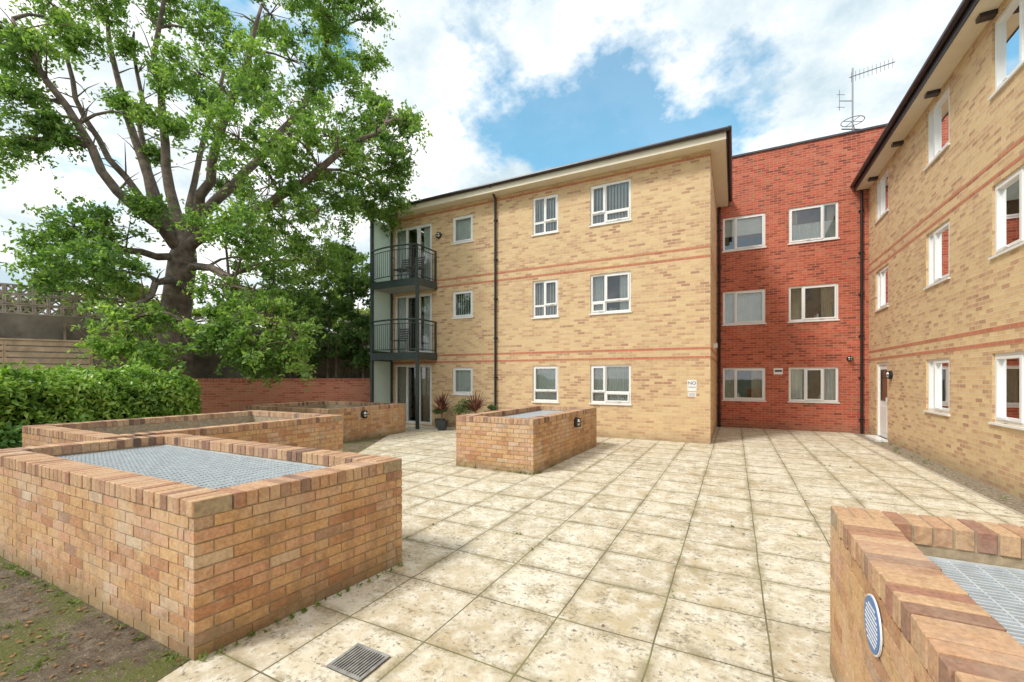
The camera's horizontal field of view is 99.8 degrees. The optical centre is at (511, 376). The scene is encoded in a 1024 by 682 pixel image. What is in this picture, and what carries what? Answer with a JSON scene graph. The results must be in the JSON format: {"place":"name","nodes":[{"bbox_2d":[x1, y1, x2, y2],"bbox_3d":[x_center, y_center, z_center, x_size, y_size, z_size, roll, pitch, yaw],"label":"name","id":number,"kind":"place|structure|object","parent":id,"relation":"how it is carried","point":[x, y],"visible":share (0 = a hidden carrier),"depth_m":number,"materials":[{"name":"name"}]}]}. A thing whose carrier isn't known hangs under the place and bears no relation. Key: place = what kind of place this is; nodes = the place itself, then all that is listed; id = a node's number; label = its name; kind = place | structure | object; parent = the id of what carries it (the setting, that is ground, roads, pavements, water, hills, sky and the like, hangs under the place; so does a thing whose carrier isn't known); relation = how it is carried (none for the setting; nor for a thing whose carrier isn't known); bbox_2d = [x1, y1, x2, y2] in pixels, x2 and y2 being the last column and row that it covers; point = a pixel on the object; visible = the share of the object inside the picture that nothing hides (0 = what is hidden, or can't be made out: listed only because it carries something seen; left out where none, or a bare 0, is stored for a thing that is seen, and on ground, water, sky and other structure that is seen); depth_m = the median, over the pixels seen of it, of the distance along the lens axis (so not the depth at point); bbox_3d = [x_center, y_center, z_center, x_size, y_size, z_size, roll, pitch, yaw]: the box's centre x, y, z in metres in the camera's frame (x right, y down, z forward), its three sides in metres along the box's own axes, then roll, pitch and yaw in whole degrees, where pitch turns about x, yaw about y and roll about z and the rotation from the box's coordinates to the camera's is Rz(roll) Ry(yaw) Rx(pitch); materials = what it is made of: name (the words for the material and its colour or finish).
{"place":"outdoors","nodes":[
{"label":"outdoors","id":0,"kind":"place"},
{"bbox_2d":[0,283,150,318],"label":"blocks","id":1,"kind":"structure","parent":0,"point":[48,306],"depth_m":13.11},
{"bbox_2d":[32,267,159,307],"bbox_3d":[-13.149,-2.818,13.716,3.124,1.330,1.359,0,0,-22],"label":"climbing plant","id":2,"kind":"object","parent":1,"relation":"attached to","point":[139,291],"visible":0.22,"depth_m":13.69,"materials":[{"name":"green plant"}]},
{"bbox_2d":[0,556,189,681],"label":"dirt ground","id":3,"kind":"structure","parent":0,"point":[147,664],"depth_m":2.74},
{"bbox_2d":[0,279,369,333],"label":"background trees","id":4,"kind":"object","parent":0,"point":[197,313],"visible":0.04,"depth_m":34.06,"materials":[{"name":"green plant"}]},
{"bbox_2d":[0,0,961,330],"label":"sky","id":5,"kind":"structure","parent":0,"point":[504,89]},
{"bbox_2d":[156,424,1023,681],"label":"courtyard paving","id":6,"kind":"structure","parent":0,"point":[483,587],"depth_m":3.84,"materials":[{"name":"stone"}]},
{"bbox_2d":[0,433,401,660],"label":"brick ventilation shaft","id":7,"kind":"object","parent":6,"relation":"on","point":[190,546],"visible":1,"depth_m":3.20,"materials":[{"name":"brick"}]},
{"bbox_2d":[191,381,369,413],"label":"red brick garden wall","id":8,"kind":"structure","parent":6,"relation":"on","point":[217,397],"depth_m":14.17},
{"bbox_2d":[193,378,369,381],"bbox_3d":[-8.044,0.099,14.174,8.254,0.097,0.235,0,0,-27],"label":"brick coping","id":9,"kind":"object","parent":8,"relation":"on","point":[283,379],"visible":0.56,"depth_m":14.19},
{"bbox_2d":[326,643,389,681],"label":"floor drain grate","id":10,"kind":"object","parent":6,"relation":"on","point":[359,662],"visible":1,"depth_m":2.55,"materials":[{"name":"metal"}]},
{"bbox_2d":[343,435,387,452],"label":"planting bed soil","id":11,"kind":"structure","parent":6,"relation":"on","point":[356,446],"depth_m":10.80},
{"bbox_2d":[0,417,89,448],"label":"groundcover plant","id":12,"kind":"object","parent":11,"relation":"on","point":[16,433],"visible":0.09,"depth_m":6.73,"materials":[{"name":"green plant"}]},
{"bbox_2d":[0,358,201,444],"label":"laurel hedge","id":13,"kind":"object","parent":11,"relation":"on","point":[62,393],"visible":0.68,"depth_m":7.79,"materials":[{"name":"green plant"}]},
{"bbox_2d":[22,410,342,451],"bbox_3d":[-5.362,1.226,7.466,2.826,0.968,3.565,0,0,27],"label":"brick ventilation shaft","id":14,"kind":"object","parent":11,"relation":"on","point":[314,430],"visible":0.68,"depth_m":7.43,"materials":[{"name":"brick"}]},
{"bbox_2d":[243,401,405,441],"bbox_3d":[-5.515,1.264,12.862,3.614,0.891,2.816,0,0,27],"label":"brick ventilation shaft","id":15,"kind":"object","parent":11,"relation":"on","point":[382,419],"visible":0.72,"depth_m":12.23,"materials":[{"name":"brick"}]},
{"bbox_2d":[370,219,436,429],"bbox_3d":[-3.777,-2.010,14.757,2.090,7.420,1.218,0,0,27],"label":"balcony frame and railings","id":16,"kind":"object","parent":6,"relation":"on","point":[416,281],"visible":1,"depth_m":14.44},
{"bbox_2d":[374,219,389,402],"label":"frosted privacy screens","id":17,"kind":"object","parent":16,"relation":"attached to","point":[381,368],"visible":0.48,"depth_m":15.27,"materials":[{"name":"white glass"}]},
{"bbox_2d":[390,328,408,352],"bbox_3d":[-3.887,-1.261,14.927,0.440,0.923,0.504,0,0,27],"label":"patio chair","id":18,"kind":"object","parent":16,"relation":"on","point":[404,334],"visible":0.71,"depth_m":15.06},
{"bbox_2d":[392,259,409,279],"bbox_3d":[-3.798,-3.681,14.881,0.440,0.923,0.504,0,0,27],"label":"patio chair","id":19,"kind":"object","parent":16,"relation":"on","point":[403,268],"visible":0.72,"depth_m":14.97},
{"bbox_2d":[377,285,432,359],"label":"balcony slabs","id":20,"kind":"structure","parent":16,"relation":"attached to","point":[402,289],"depth_m":14.90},
{"bbox_2d":[406,256,424,278],"bbox_3d":[-3.265,-3.681,14.606,0.440,0.923,0.504,0,0,27],"label":"patio chair","id":21,"kind":"object","parent":16,"relation":"on","point":[418,266],"visible":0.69,"depth_m":14.69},
{"bbox_2d":[432,406,447,427],"bbox_3d":[-2.400,1.261,14.405,0.577,0.879,0.360,0,0,27],"label":"potted shrub","id":22,"kind":"object","parent":6,"relation":"on","point":[437,411],"visible":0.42,"depth_m":14.35,"materials":[{"name":"green plant"}]},
{"bbox_2d":[427,391,453,430],"bbox_3d":[-2.284,1.051,13.753,1.175,1.298,1.294,0,0,-4],"label":"potted cordyline","id":23,"kind":"object","parent":6,"relation":"on","point":[441,424],"visible":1,"depth_m":13.64,"materials":[{"name":"plant"}]},
{"bbox_2d":[0,446,883,681],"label":"fallen leaf litter","id":24,"kind":"object","parent":6,"relation":"on","point":[54,665],"visible":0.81,"depth_m":2.79,"materials":[{"name":"brown plant"}]},
{"bbox_2d":[450,398,472,414],"bbox_3d":[-1.544,1.181,13.743,0.979,1.037,0.538,0,0,27],"label":"potted shrub","id":25,"kind":"object","parent":6,"relation":"on","point":[459,410],"visible":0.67,"depth_m":13.70,"materials":[{"name":"green plant"}]},
{"bbox_2d":[457,392,486,412],"bbox_3d":[-1.112,1.047,13.280,1.205,1.306,1.332,0,0,27],"label":"potted cordyline","id":26,"kind":"object","parent":6,"relation":"on","point":[475,405],"visible":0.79,"depth_m":13.20,"materials":[{"name":"plant"}]},
{"bbox_2d":[0,433,1006,676],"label":"weeds","id":27,"kind":"object","parent":6,"relation":"on","point":[143,637],"visible":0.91,"depth_m":3.03,"materials":[{"name":"green plant"}]},
{"bbox_2d":[409,201,627,421],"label":"room walls","id":28,"kind":"structure","parent":6,"relation":"on","point":[613,287],"depth_m":15.21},
{"bbox_2d":[456,405,596,473],"bbox_3d":[0.503,1.226,9.407,1.728,0.968,3.535,0,0,27],"label":"brick ventilation shaft","id":29,"kind":"object","parent":6,"relation":"on","point":[534,439],"visible":0.99,"depth_m":8.05,"materials":[{"name":"brick"}]},
{"bbox_2d":[574,417,581,426],"bbox_3d":[1.421,0.980,9.282,0.121,0.217,0.220,0,0,27],"label":"bulkhead wall lamp","id":30,"kind":"object","parent":29,"relation":"attached to","point":[577,421],"visible":1,"depth_m":9.23,"materials":[{"name":"black plastic"}]},
{"bbox_2d":[830,505,1023,681],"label":"brick ventilation shaft","id":31,"kind":"object","parent":6,"relation":"on","point":[947,593],"visible":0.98,"depth_m":1.77,"materials":[{"name":"brick"}]},
{"bbox_2d":[864,593,882,656],"bbox_3d":[1.426,0.980,1.706,0.010,0.224,0.224,0,0,27],"label":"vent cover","id":32,"kind":"object","parent":31,"relation":"attached to","point":[873,625],"visible":1,"depth_m":1.68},
{"bbox_2d":[725,206,826,398],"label":"room walls","id":33,"kind":"structure","parent":0,"point":[812,302],"depth_m":15.39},
{"label":"ground","id":34,"kind":"structure","parent":0,"visible":0},
{"bbox_2d":[0,338,92,372],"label":"wooden slat fence","id":35,"kind":"object","parent":34,"relation":"on","point":[5,348],"visible":0.3,"depth_m":10.98,"materials":[{"name":"brown wood"}]},
{"bbox_2d":[0,313,388,381],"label":"retaining wall","id":36,"kind":"structure","parent":34,"relation":"on","point":[25,326],"depth_m":13.41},
{"bbox_2d":[143,305,369,377],"bbox_3d":[-9.275,-1.253,16.432,8.483,2.716,2.184,0,0,-10],"label":"ivy growth","id":37,"kind":"object","parent":36,"relation":"attached to","point":[315,358],"visible":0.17,"depth_m":16.50,"materials":[{"name":"green plant"}]},
{"bbox_2d":[389,150,716,443],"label":"walls","id":38,"kind":"structure","parent":34,"relation":"on","point":[673,303],"depth_m":12.43,"materials":[{"name":"brick"}]},
{"bbox_2d":[396,364,431,424],"bbox_3d":[-3.457,0.635,15.455,1.720,2.130,0.303,0,0,27],"label":"window frame","id":39,"kind":"object","parent":38,"relation":"attached to","point":[407,397],"visible":0.77,"depth_m":15.34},
{"bbox_2d":[398,367,429,420],"bbox_3d":[-3.442,0.620,15.483,1.680,2.100,0.040,0,0,27],"label":"curtain","id":40,"kind":"object","parent":39,"relation":"hanging from","point":[402,387],"visible":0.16,"depth_m":15.35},
{"bbox_2d":[396,293,431,352],"bbox_3d":[-3.457,-1.855,15.455,1.720,2.130,0.303,0,0,27],"label":"window frame","id":41,"kind":"object","parent":38,"relation":"attached to","point":[407,305],"visible":0.62,"depth_m":15.40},
{"bbox_2d":[398,296,429,351],"bbox_3d":[-3.442,-1.870,15.483,1.680,2.100,0.040,0,0,27],"label":"curtain","id":42,"kind":"object","parent":41,"relation":"hanging from","point":[401,307],"visible":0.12,"depth_m":15.71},
{"bbox_2d":[396,223,431,280],"bbox_3d":[-3.457,-4.285,15.455,1.720,2.130,0.303,0,0,27],"label":"window frame","id":43,"kind":"object","parent":38,"relation":"attached to","point":[418,228],"visible":0.38,"depth_m":15.25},
{"bbox_2d":[398,227,429,279],"bbox_3d":[-3.442,-4.300,15.483,1.680,2.100,0.040,0,0,27],"label":"curtain","id":44,"kind":"object","parent":43,"relation":"hanging from","point":[402,237],"visible":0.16,"depth_m":15.31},
{"bbox_2d":[451,214,473,244],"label":"window frame","id":45,"kind":"object","parent":38,"relation":"attached to","point":[455,242],"visible":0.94,"depth_m":14.38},
{"bbox_2d":[456,218,470,240],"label":"curtain","id":46,"kind":"object","parent":45,"relation":"hanging from","point":[463,229],"visible":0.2,"depth_m":14.54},
{"bbox_2d":[451,290,473,318],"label":"window frame","id":47,"kind":"object","parent":38,"relation":"attached to","point":[455,316],"visible":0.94,"depth_m":14.39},
{"bbox_2d":[457,293,470,314],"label":"curtain","id":48,"kind":"object","parent":47,"relation":"hanging from","point":[463,304],"visible":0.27,"depth_m":14.55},
{"bbox_2d":[452,367,472,395],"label":"window frame","id":49,"kind":"object","parent":38,"relation":"attached to","point":[455,392],"visible":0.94,"depth_m":14.40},
{"bbox_2d":[456,370,470,391],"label":"curtain","id":50,"kind":"object","parent":49,"relation":"hanging from","point":[463,380],"visible":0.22,"depth_m":14.54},
{"bbox_2d":[489,187,497,405],"bbox_3d":[-0.598,-2.134,13.580,0.140,7.668,0.413,0,0,27],"label":"downpipe","id":51,"kind":"object","parent":38,"relation":"attached to","point":[495,220],"visible":0.85,"depth_m":13.68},
{"bbox_2d":[531,194,558,236],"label":"window frame","id":52,"kind":"object","parent":38,"relation":"attached to","point":[546,220],"visible":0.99,"depth_m":13.02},
{"bbox_2d":[536,198,556,232],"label":"curtain","id":53,"kind":"object","parent":52,"relation":"hanging from","point":[547,215],"visible":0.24,"depth_m":13.10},
{"bbox_2d":[531,279,558,318],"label":"window frame","id":54,"kind":"object","parent":38,"relation":"attached to","point":[546,304],"visible":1,"depth_m":13.02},
{"bbox_2d":[536,283,556,315],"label":"curtain","id":55,"kind":"object","parent":54,"relation":"hanging from","point":[547,298],"visible":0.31,"depth_m":13.10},
{"bbox_2d":[531,365,558,402],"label":"window frame","id":56,"kind":"object","parent":38,"relation":"attached to","point":[535,389],"visible":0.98,"depth_m":13.05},
{"bbox_2d":[536,369,556,399],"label":"curtain","id":57,"kind":"object","parent":56,"relation":"hanging from","point":[546,378],"visible":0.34,"depth_m":13.15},
{"bbox_2d":[381,131,728,235],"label":"fascia and soffit","id":58,"kind":"structure","parent":38,"relation":"attached to","point":[716,144],"depth_m":12.21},
{"bbox_2d":[386,125,732,209],"bbox_3d":[1.258,-5.960,14.990,11.405,0.105,4.765,0,0,27],"label":"gutter","id":59,"kind":"object","parent":58,"relation":"on","point":[728,129],"visible":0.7,"depth_m":11.93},
{"bbox_2d":[393,153,716,363],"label":"red brick bands","id":60,"kind":"object","parent":38,"relation":"attached to","point":[626,265],"visible":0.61,"depth_m":12.49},
{"bbox_2d":[589,178,631,226],"bbox_3d":[2.812,-4.872,12.202,1.205,1.175,0.335,0,0,27],"label":"window frame","id":61,"kind":"object","parent":38,"relation":"attached to","point":[605,212],"visible":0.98,"depth_m":12.16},
{"bbox_2d":[593,182,628,223],"bbox_3d":[2.818,-4.890,12.241,1.060,1.140,0.040,0,0,27],"label":"curtain","id":62,"kind":"object","parent":61,"relation":"hanging from","point":[612,201],"visible":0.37,"depth_m":12.23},
{"bbox_2d":[589,271,631,314],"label":"window frame","id":63,"kind":"object","parent":38,"relation":"attached to","point":[605,301],"visible":0.98,"depth_m":12.15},
{"bbox_2d":[593,275,628,310],"bbox_3d":[2.843,-2.360,12.262,1.145,1.120,0.090,0,0,27],"label":"curtain","id":64,"kind":"object","parent":63,"relation":"hanging from","point":[598,288],"visible":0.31,"depth_m":12.34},
{"bbox_2d":[589,364,631,405],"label":"window frame","id":65,"kind":"object","parent":38,"relation":"attached to","point":[613,402],"visible":0.99,"depth_m":12.16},
{"bbox_2d":[593,367,628,400],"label":"curtain","id":66,"kind":"object","parent":65,"relation":"hanging from","point":[617,378],"visible":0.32,"depth_m":12.19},
{"bbox_2d":[687,380,696,396],"bbox_3d":[4.639,0.295,11.104,0.220,0.430,0.010,0,0,27],"label":"no parking sign","id":67,"kind":"object","parent":38,"relation":"attached to","point":[691,385],"visible":1,"depth_m":11.10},
{"bbox_2d":[717,126,885,433],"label":"walls","id":68,"kind":"structure","parent":34,"relation":"on","point":[774,185],"depth_m":13.67,"materials":[{"name":"red brick"}]},
{"bbox_2d":[421,182,627,231],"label":"window blinds","id":69,"kind":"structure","parent":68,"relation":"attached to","point":[422,229],"depth_m":16.53,"materials":[{"name":"fabric"}]},
{"bbox_2d":[717,207,721,426],"bbox_3d":[7.052,-2.130,14.643,0.140,7.660,0.107,0,0,27],"label":"downpipe","id":70,"kind":"object","parent":68,"relation":"attached to","point":[719,304],"visible":0.95,"depth_m":14.61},
{"bbox_2d":[722,213,766,252],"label":"window frame","id":71,"kind":"object","parent":68,"relation":"attached to","point":[735,219],"visible":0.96,"depth_m":14.40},
{"bbox_2d":[725,216,761,237],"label":"curtain","id":72,"kind":"object","parent":71,"relation":"hanging from","point":[748,226],"visible":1,"depth_m":14.48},
{"bbox_2d":[722,289,766,325],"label":"window frame","id":73,"kind":"object","parent":68,"relation":"attached to","point":[735,293],"visible":0.99,"depth_m":14.41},
{"bbox_2d":[725,292,761,322],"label":"curtain","id":74,"kind":"object","parent":73,"relation":"hanging from","point":[749,306],"visible":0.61,"depth_m":14.49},
{"bbox_2d":[722,368,766,401],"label":"window frame","id":75,"kind":"object","parent":68,"relation":"attached to","point":[736,398],"visible":0.98,"depth_m":14.41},
{"bbox_2d":[725,370,761,397],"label":"curtain","id":76,"kind":"object","parent":75,"relation":"hanging from","point":[756,383],"visible":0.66,"depth_m":14.41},
{"bbox_2d":[774,368,782,373],"bbox_3d":[8.589,-0.180,13.904,0.250,0.200,0.011,0,0,27],"label":"wall sign","id":77,"kind":"object","parent":68,"relation":"attached to","point":[778,370],"visible":1,"depth_m":13.90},
{"bbox_2d":[732,123,887,157],"bbox_3d":[11.229,-7.350,17.983,4.620,0.160,9.740,0,0,27],"label":"parapet coping and flat roof","id":78,"kind":"object","parent":68,"relation":"on","point":[816,139],"visible":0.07,"depth_m":13.46,"materials":[{"name":"metal"}]},
{"bbox_2d":[837,60,894,129],"bbox_3d":[11.272,-8.715,13.656,1.811,2.897,0.624,0,0,13],"label":"tv aerial mast","id":79,"kind":"object","parent":78,"relation":"on","point":[839,94],"visible":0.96,"depth_m":13.74,"materials":[{"name":"metal"}]},
{"bbox_2d":[788,367,839,403],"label":"window frame","id":80,"kind":"object","parent":68,"relation":"attached to","point":[820,400],"visible":0.99,"depth_m":13.46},
{"bbox_2d":[791,369,834,399],"bbox_3d":[9.509,0.240,13.660,1.290,1.080,0.090,0,0,27],"label":"curtain","id":81,"kind":"object","parent":80,"relation":"hanging from","point":[829,384],"visible":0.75,"depth_m":13.51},
{"bbox_2d":[788,202,839,244],"bbox_3d":[9.478,-4.798,13.600,1.350,1.165,0.335,0,0,27],"label":"window frame","id":82,"kind":"object","parent":68,"relation":"attached to","point":[821,237],"visible":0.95,"depth_m":13.46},
{"bbox_2d":[792,205,834,240],"bbox_3d":[9.507,-4.815,13.655,1.290,1.130,0.092,0,0,27],"label":"curtain","id":83,"kind":"object","parent":82,"relation":"hanging from","point":[805,231],"visible":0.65,"depth_m":13.61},
{"bbox_2d":[788,283,839,322],"bbox_3d":[9.478,-2.303,13.600,1.350,1.155,0.335,0,0,27],"label":"window frame","id":84,"kind":"object","parent":68,"relation":"attached to","point":[834,318],"visible":1,"depth_m":13.52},
{"bbox_2d":[791,287,833,319],"bbox_3d":[9.509,-2.320,13.660,1.290,1.120,0.090,0,0,27],"label":"curtain","id":85,"kind":"object","parent":84,"relation":"hanging from","point":[827,301],"visible":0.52,"depth_m":13.51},
{"bbox_2d":[858,191,864,433],"bbox_3d":[10.455,-1.925,12.887,0.140,7.250,0.107,0,0,27],"label":"downpipe","id":86,"kind":"object","parent":68,"relation":"attached to","point":[861,335],"visible":1,"depth_m":12.86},
{"bbox_2d":[851,433,1023,516],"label":"paving edging kerb","id":87,"kind":"structure","parent":34,"relation":"on","point":[1002,505],"depth_m":6.88,"materials":[{"name":"concrete"}]},
{"bbox_2d":[854,433,1023,513],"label":"gravel strip","id":88,"kind":"object","parent":34,"relation":"on","point":[1011,501],"visible":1,"depth_m":7.20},
{"bbox_2d":[869,0,1023,499],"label":"walls","id":89,"kind":"structure","parent":34,"relation":"on","point":[978,290],"depth_m":7.70,"materials":[{"name":"brick"}]},
{"bbox_2d":[865,362,887,441],"bbox_3d":[9.988,0.655,11.753,0.350,2.110,1.050,0,0,27],"label":"entrance door","id":90,"kind":"structure","parent":89,"relation":"attached to","point":[882,403],"depth_m":11.77,"materials":[{"name":"white plastic"}]},
{"bbox_2d":[874,169,888,224],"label":"window frame","id":91,"kind":"object","parent":89,"relation":"attached to","point":[880,182],"visible":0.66,"depth_m":11.86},
{"bbox_2d":[879,174,887,217],"bbox_3d":[10.117,-4.925,11.687,0.003,1.050,1.050,0,0,27],"label":"window glass","id":92,"kind":"object","parent":91,"relation":"in","point":[885,193],"visible":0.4,"depth_m":11.65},
{"bbox_2d":[874,265,888,312],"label":"window frame","id":93,"kind":"object","parent":89,"relation":"attached to","point":[880,272],"visible":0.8,"depth_m":11.86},
{"bbox_2d":[879,269,887,307],"bbox_3d":[10.117,-2.410,11.687,0.001,1.000,1.050,0,0,27],"label":"window glass","id":94,"kind":"object","parent":93,"relation":"in","point":[885,287],"visible":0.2,"depth_m":11.69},
{"bbox_2d":[884,371,892,378],"bbox_3d":[9.623,-0.050,11.013,0.121,0.217,0.220,0,0,27],"label":"wall lamp","id":95,"kind":"object","parent":89,"relation":"attached to","point":[888,374],"visible":1,"depth_m":10.96,"materials":[{"name":"black plastic"}]},
{"bbox_2d":[854,0,1003,191],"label":"fascia and soffit","id":96,"kind":"structure","parent":89,"relation":"attached to","point":[976,17],"depth_m":8.14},
{"bbox_2d":[850,0,970,187],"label":"gutter","id":97,"kind":"object","parent":96,"relation":"attached to","point":[955,18],"visible":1,"depth_m":8.27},
{"bbox_2d":[923,84,949,170],"bbox_3d":[8.521,-4.907,8.459,0.335,1.185,1.170,0,0,27],"label":"window frame","id":98,"kind":"object","parent":89,"relation":"attached to","point":[937,153],"visible":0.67,"depth_m":8.65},
{"bbox_2d":[932,93,948,159],"bbox_3d":[8.466,-4.925,8.488,0.006,1.050,1.010,0,0,27],"label":"window glass","id":99,"kind":"object","parent":98,"relation":"in","point":[943,123],"visible":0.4,"depth_m":8.46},
{"bbox_2d":[923,219,949,289],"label":"window frame","id":100,"kind":"object","parent":89,"relation":"attached to","point":[934,233],"visible":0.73,"depth_m":8.65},
{"bbox_2d":[932,226,948,282],"bbox_3d":[8.466,-2.410,8.488,0.003,1.000,1.010,0,0,27],"label":"window glass","id":101,"kind":"object","parent":100,"relation":"in","point":[943,252],"visible":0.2,"depth_m":8.46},
{"bbox_2d":[923,358,949,415],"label":"window frame","id":102,"kind":"object","parent":89,"relation":"attached to","point":[936,409],"visible":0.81,"depth_m":8.65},
{"bbox_2d":[932,362,948,408],"bbox_3d":[8.466,0.170,8.488,0.004,0.960,1.010,0,0,27],"label":"window glass","id":103,"kind":"object","parent":102,"relation":"in","point":[943,385],"visible":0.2,"depth_m":8.46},
{"bbox_2d":[869,135,1023,360],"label":"red brick bands","id":104,"kind":"object","parent":89,"relation":"attached to","point":[974,192],"visible":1,"depth_m":7.63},
{"bbox_2d":[988,0,1023,100],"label":"window frame","id":105,"kind":"object","parent":89,"relation":"attached to","point":[1000,83],"visible":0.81,"depth_m":6.45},
{"bbox_2d":[1002,1,1018,79],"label":"window glass","id":106,"kind":"object","parent":105,"relation":"in","point":[1010,42],"visible":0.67,"depth_m":6.38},
{"bbox_2d":[988,165,1023,259],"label":"window frame","id":107,"kind":"object","parent":89,"relation":"attached to","point":[1019,242],"visible":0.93,"depth_m":6.33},
{"bbox_2d":[1001,177,1018,246],"bbox_3d":[7.188,-2.410,6.013,0.003,1.000,1.380,0,0,27],"label":"window glass","id":108,"kind":"object","parent":107,"relation":"in","point":[1009,213],"visible":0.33,"depth_m":6.38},
{"bbox_2d":[988,351,1023,429],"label":"window frame","id":109,"kind":"object","parent":89,"relation":"attached to","point":[999,419],"visible":1,"depth_m":6.34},
{"bbox_2d":[1001,358,1018,418],"bbox_3d":[7.188,0.170,6.013,0.002,0.960,1.380,0,0,27],"label":"window glass","id":110,"kind":"object","parent":109,"relation":"in","point":[1009,388],"visible":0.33,"depth_m":6.38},
{"label":"raised bed soil","id":111,"kind":"structure","parent":0,"visible":0},
{"bbox_2d":[63,323,156,370],"bbox_3d":[-12.451,-0.500,13.471,2.231,2.200,0.080,0,0,-34],"label":"garden trellis","id":112,"kind":"object","parent":111,"relation":"on","point":[65,325],"visible":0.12,"depth_m":13.11,"materials":[{"name":"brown wood"}]},
{"bbox_2d":[0,0,432,391],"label":"oak tree","id":113,"kind":"object","parent":111,"relation":"on","point":[188,232],"visible":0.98,"depth_m":12.17,"materials":[{"name":"green plant"}]},
{"bbox_2d":[233,244,388,377],"bbox_3d":[-7.362,-2.168,16.442,6.471,6.169,3.568,0,0,4],"label":"elder shrub","id":114,"kind":"object","parent":111,"relation":"on","point":[348,335],"visible":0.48,"depth_m":16.13,"materials":[{"name":"green plant"}]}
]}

